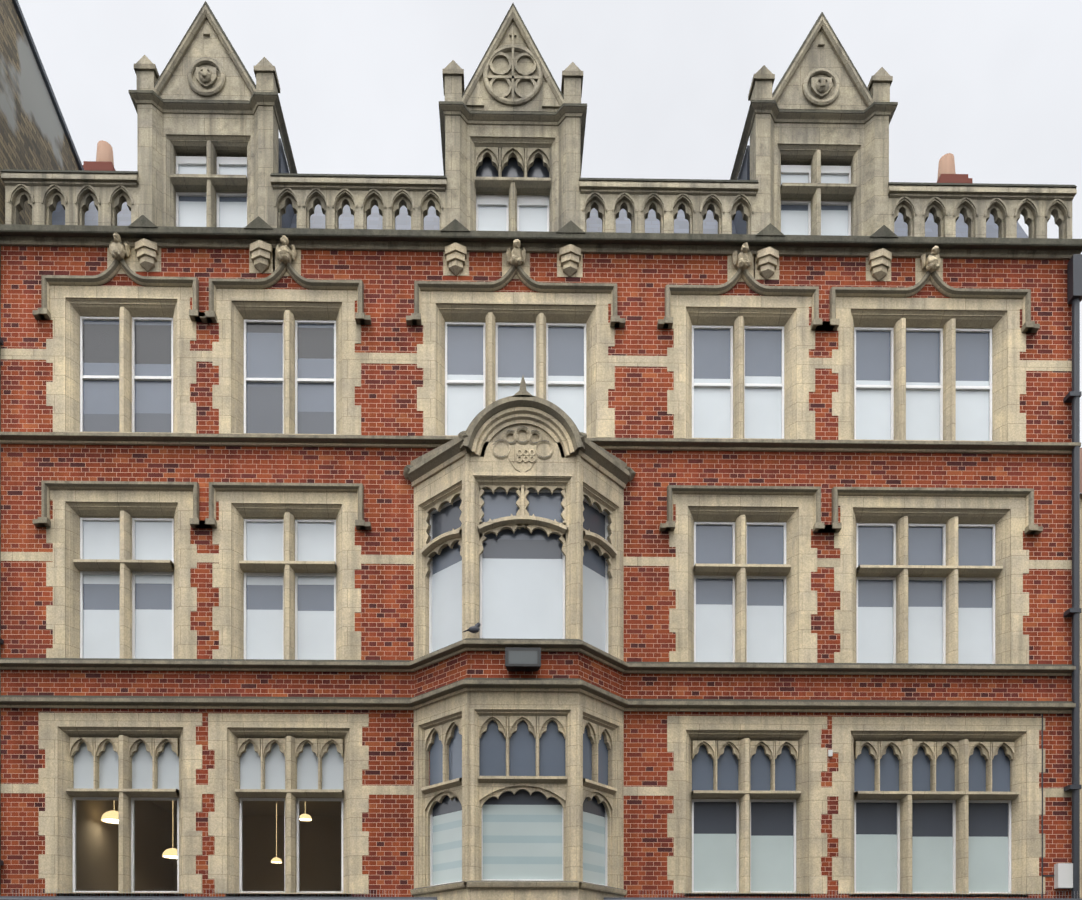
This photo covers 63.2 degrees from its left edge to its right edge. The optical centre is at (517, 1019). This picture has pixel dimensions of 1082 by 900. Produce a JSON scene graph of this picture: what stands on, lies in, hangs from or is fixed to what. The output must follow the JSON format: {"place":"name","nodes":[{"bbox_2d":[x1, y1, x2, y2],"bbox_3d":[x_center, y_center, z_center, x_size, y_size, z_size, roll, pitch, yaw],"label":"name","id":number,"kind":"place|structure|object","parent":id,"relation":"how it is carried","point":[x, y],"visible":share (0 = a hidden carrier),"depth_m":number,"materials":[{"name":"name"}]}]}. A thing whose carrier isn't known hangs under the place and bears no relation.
{"place":"outdoors","nodes":[
{"label":"outdoors","id":0,"kind":"place"},
{"bbox_2d":[1,246,1071,897],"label":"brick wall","id":1,"kind":"structure","parent":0,"point":[385,396],"depth_m":13.13,"materials":[{"name":"red brick"}]},
{"bbox_2d":[76,800,340,890],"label":"interior room walls","id":2,"kind":"structure","parent":1,"relation":"attached to","point":[249,845],"depth_m":17.66,"materials":[{"name":"beige paint"}]},
{"bbox_2d":[101,806,311,863],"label":"pendant lamps","id":3,"kind":"object","parent":2,"relation":"hanging from","point":[165,852],"depth_m":15.53,"materials":[{"name":"beige metal"}]},
{"bbox_2d":[83,323,333,363],"bbox_3d":[0.423,-7.636,13.496,14.576,11.480,0.233,0,0,-1],"label":"window glass","id":4,"kind":"object","parent":1,"relation":"attached to","point":[101,343],"visible":0.02,"depth_m":13.29,"materials":[{"name":"grey glass"}]},
{"bbox_2d":[505,647,540,670],"bbox_3d":[0.071,-5.052,12.285,0.500,0.300,0.203,0,0,-1],"label":"floodlight","id":5,"kind":"object","parent":1,"relation":"attached to","point":[522,667],"depth_m":12.19,"materials":[{"name":"grey metal"}]},
{"bbox_2d":[0,232,1071,899],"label":"facade stone trim","id":6,"kind":"structure","parent":1,"relation":"attached to","point":[522,450],"depth_m":13.15,"materials":[{"name":"beige stone"}]},
{"bbox_2d":[0,5,1080,259],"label":"roofline stone trim","id":7,"kind":"structure","parent":1,"relation":"on","point":[512,73],"depth_m":13.21,"materials":[{"name":"beige stone"}]},
{"bbox_2d":[52,138,1027,237],"bbox_3d":[0.313,-13.418,17.326,16.104,3.602,7.670,0,0,-1],"label":"roof slate","id":8,"kind":"object","parent":7,"relation":"on","point":[432,221],"visible":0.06,"depth_m":14.46,"materials":[{"name":"grey stone"}]},
{"bbox_2d":[82,161,971,182],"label":"chimney stacks","id":9,"kind":"object","parent":8,"relation":"on","point":[109,166],"visible":0.1,"depth_m":15.78,"materials":[{"name":"brown brick"}]},
{"bbox_2d":[96,140,955,180],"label":"chimney pots","id":10,"kind":"object","parent":9,"relation":"on","point":[946,164],"visible":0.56,"depth_m":16.12,"materials":[{"name":"brown ceramic"}]},
{"bbox_2d":[0,1,1081,253],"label":"stone coping","id":11,"kind":"object","parent":7,"relation":"attached to","point":[568,233],"visible":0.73,"depth_m":13.02,"materials":[{"name":"stone"}]},
{"bbox_2d":[0,64,1080,709],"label":"stone moldings","id":12,"kind":"structure","parent":1,"relation":"attached to","point":[452,446],"depth_m":13.04,"materials":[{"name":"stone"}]},
{"bbox_2d":[462,622,480,633],"bbox_3d":[-0.639,-5.475,12.286,0.270,0.158,0.082,0,0,-1],"label":"pigeon","id":13,"kind":"object","parent":12,"relation":"on","point":[475,629],"visible":1,"depth_m":12.26,"materials":[{"name":"grey"}]},
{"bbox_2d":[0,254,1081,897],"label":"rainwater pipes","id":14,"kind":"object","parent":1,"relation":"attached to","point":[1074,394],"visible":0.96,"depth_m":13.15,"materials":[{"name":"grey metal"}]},
{"bbox_2d":[0,896,1081,899],"bbox_3d":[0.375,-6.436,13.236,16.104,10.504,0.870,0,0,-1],"label":"stone ledge","id":15,"kind":"object","parent":1,"relation":"attached to","point":[227,898],"visible":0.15,"depth_m":12.77,"materials":[{"name":"grey stone"}]},
{"bbox_2d":[22,889,1077,897],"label":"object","id":16,"kind":"object","parent":15,"relation":"on","point":[661,893],"visible":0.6,"depth_m":12.89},
{"bbox_2d":[72,156,1010,892],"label":"window frames","id":17,"kind":"structure","parent":1,"relation":"attached to","point":[522,200],"depth_m":13.38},
{"bbox_2d":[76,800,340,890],"bbox_3d":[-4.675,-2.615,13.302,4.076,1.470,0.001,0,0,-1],"label":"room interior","id":18,"kind":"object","parent":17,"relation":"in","point":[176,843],"depth_m":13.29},
{"bbox_2d":[74,165,991,789],"bbox_3d":[0.306,-8.271,13.053,14.028,9.641,0.955,0,0,-1],"label":"window glass","id":19,"kind":"object","parent":17,"relation":"attached to","point":[522,597],"visible":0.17,"depth_m":13.33,"materials":[{"name":"white glass"}]},
{"bbox_2d":[83,196,991,610],"bbox_3d":[0.362,-9.408,13.045,13.916,6.428,0.937,0,0,-1],"label":"window glass","id":20,"kind":"object","parent":17,"relation":"attached to","point":[567,358],"visible":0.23,"depth_m":13.41,"materials":[{"name":"grey glass"}]},
{"bbox_2d":[83,157,1007,836],"bbox_3d":[0.486,-8.038,13.056,14.164,10.467,0.955,0,0,-1],"label":"window glass","id":21,"kind":"object","parent":17,"relation":"attached to","point":[767,819],"visible":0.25,"depth_m":13.33,"materials":[{"name":"grey glass"}]},
{"bbox_2d":[430,721,1009,791],"bbox_3d":[3.136,-3.878,13.087,8.886,0.857,0.718,0,0,-4],"label":"window glass","id":22,"kind":"object","parent":1,"relation":"attached to","point":[492,750],"visible":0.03,"depth_m":13.42,"materials":[{"name":"grey glass"}]},
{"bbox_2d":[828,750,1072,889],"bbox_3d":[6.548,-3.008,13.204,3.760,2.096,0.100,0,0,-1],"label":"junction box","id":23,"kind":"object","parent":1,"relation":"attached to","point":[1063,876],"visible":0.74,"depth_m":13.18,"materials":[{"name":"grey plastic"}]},
{"bbox_2d":[18,0,1081,447],"label":"sky","id":24,"kind":"structure","parent":0,"point":[995,86],"materials":[{"name":"white"}]},
{"bbox_2d":[433,805,1007,891],"bbox_3d":[3.143,-2.485,13.093,8.870,1.178,0.703,0,0,-4],"label":"window glass","id":25,"kind":"object","parent":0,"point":[772,863],"visible":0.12,"depth_m":13.43,"materials":[{"name":"white glass"}]},
{"bbox_2d":[433,815,604,873],"bbox_3d":[0.020,-2.556,12.874,2.642,0.751,0.605,0,0,-1],"label":"film","id":26,"kind":"object","parent":25,"relation":"attached to","point":[517,839],"visible":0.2,"depth_m":12.58,"materials":[{"name":"white plastic"}]},
{"bbox_2d":[1080,448,1081,492],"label":"neighbour roof","id":27,"kind":"structure","parent":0,"point":[1080,470],"depth_m":14.69,"materials":[{"name":"grey"}]},
{"label":"ground","id":28,"kind":"structure","parent":0,"visible":0},
{"bbox_2d":[0,0,78,895],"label":"neighbour wall","id":29,"kind":"structure","parent":28,"relation":"on","point":[32,135],"depth_m":13.64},
{"bbox_2d":[12,0,83,169],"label":"roof edge","id":30,"kind":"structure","parent":29,"relation":"on","point":[44,76],"depth_m":14.33,"materials":[{"name":"grey metal"}]},
{"bbox_2d":[1080,493,1081,897],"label":"neighbour wall","id":31,"kind":"structure","parent":28,"relation":"on","point":[1081,695],"depth_m":13.49,"materials":[{"name":"grey"}]}
]}

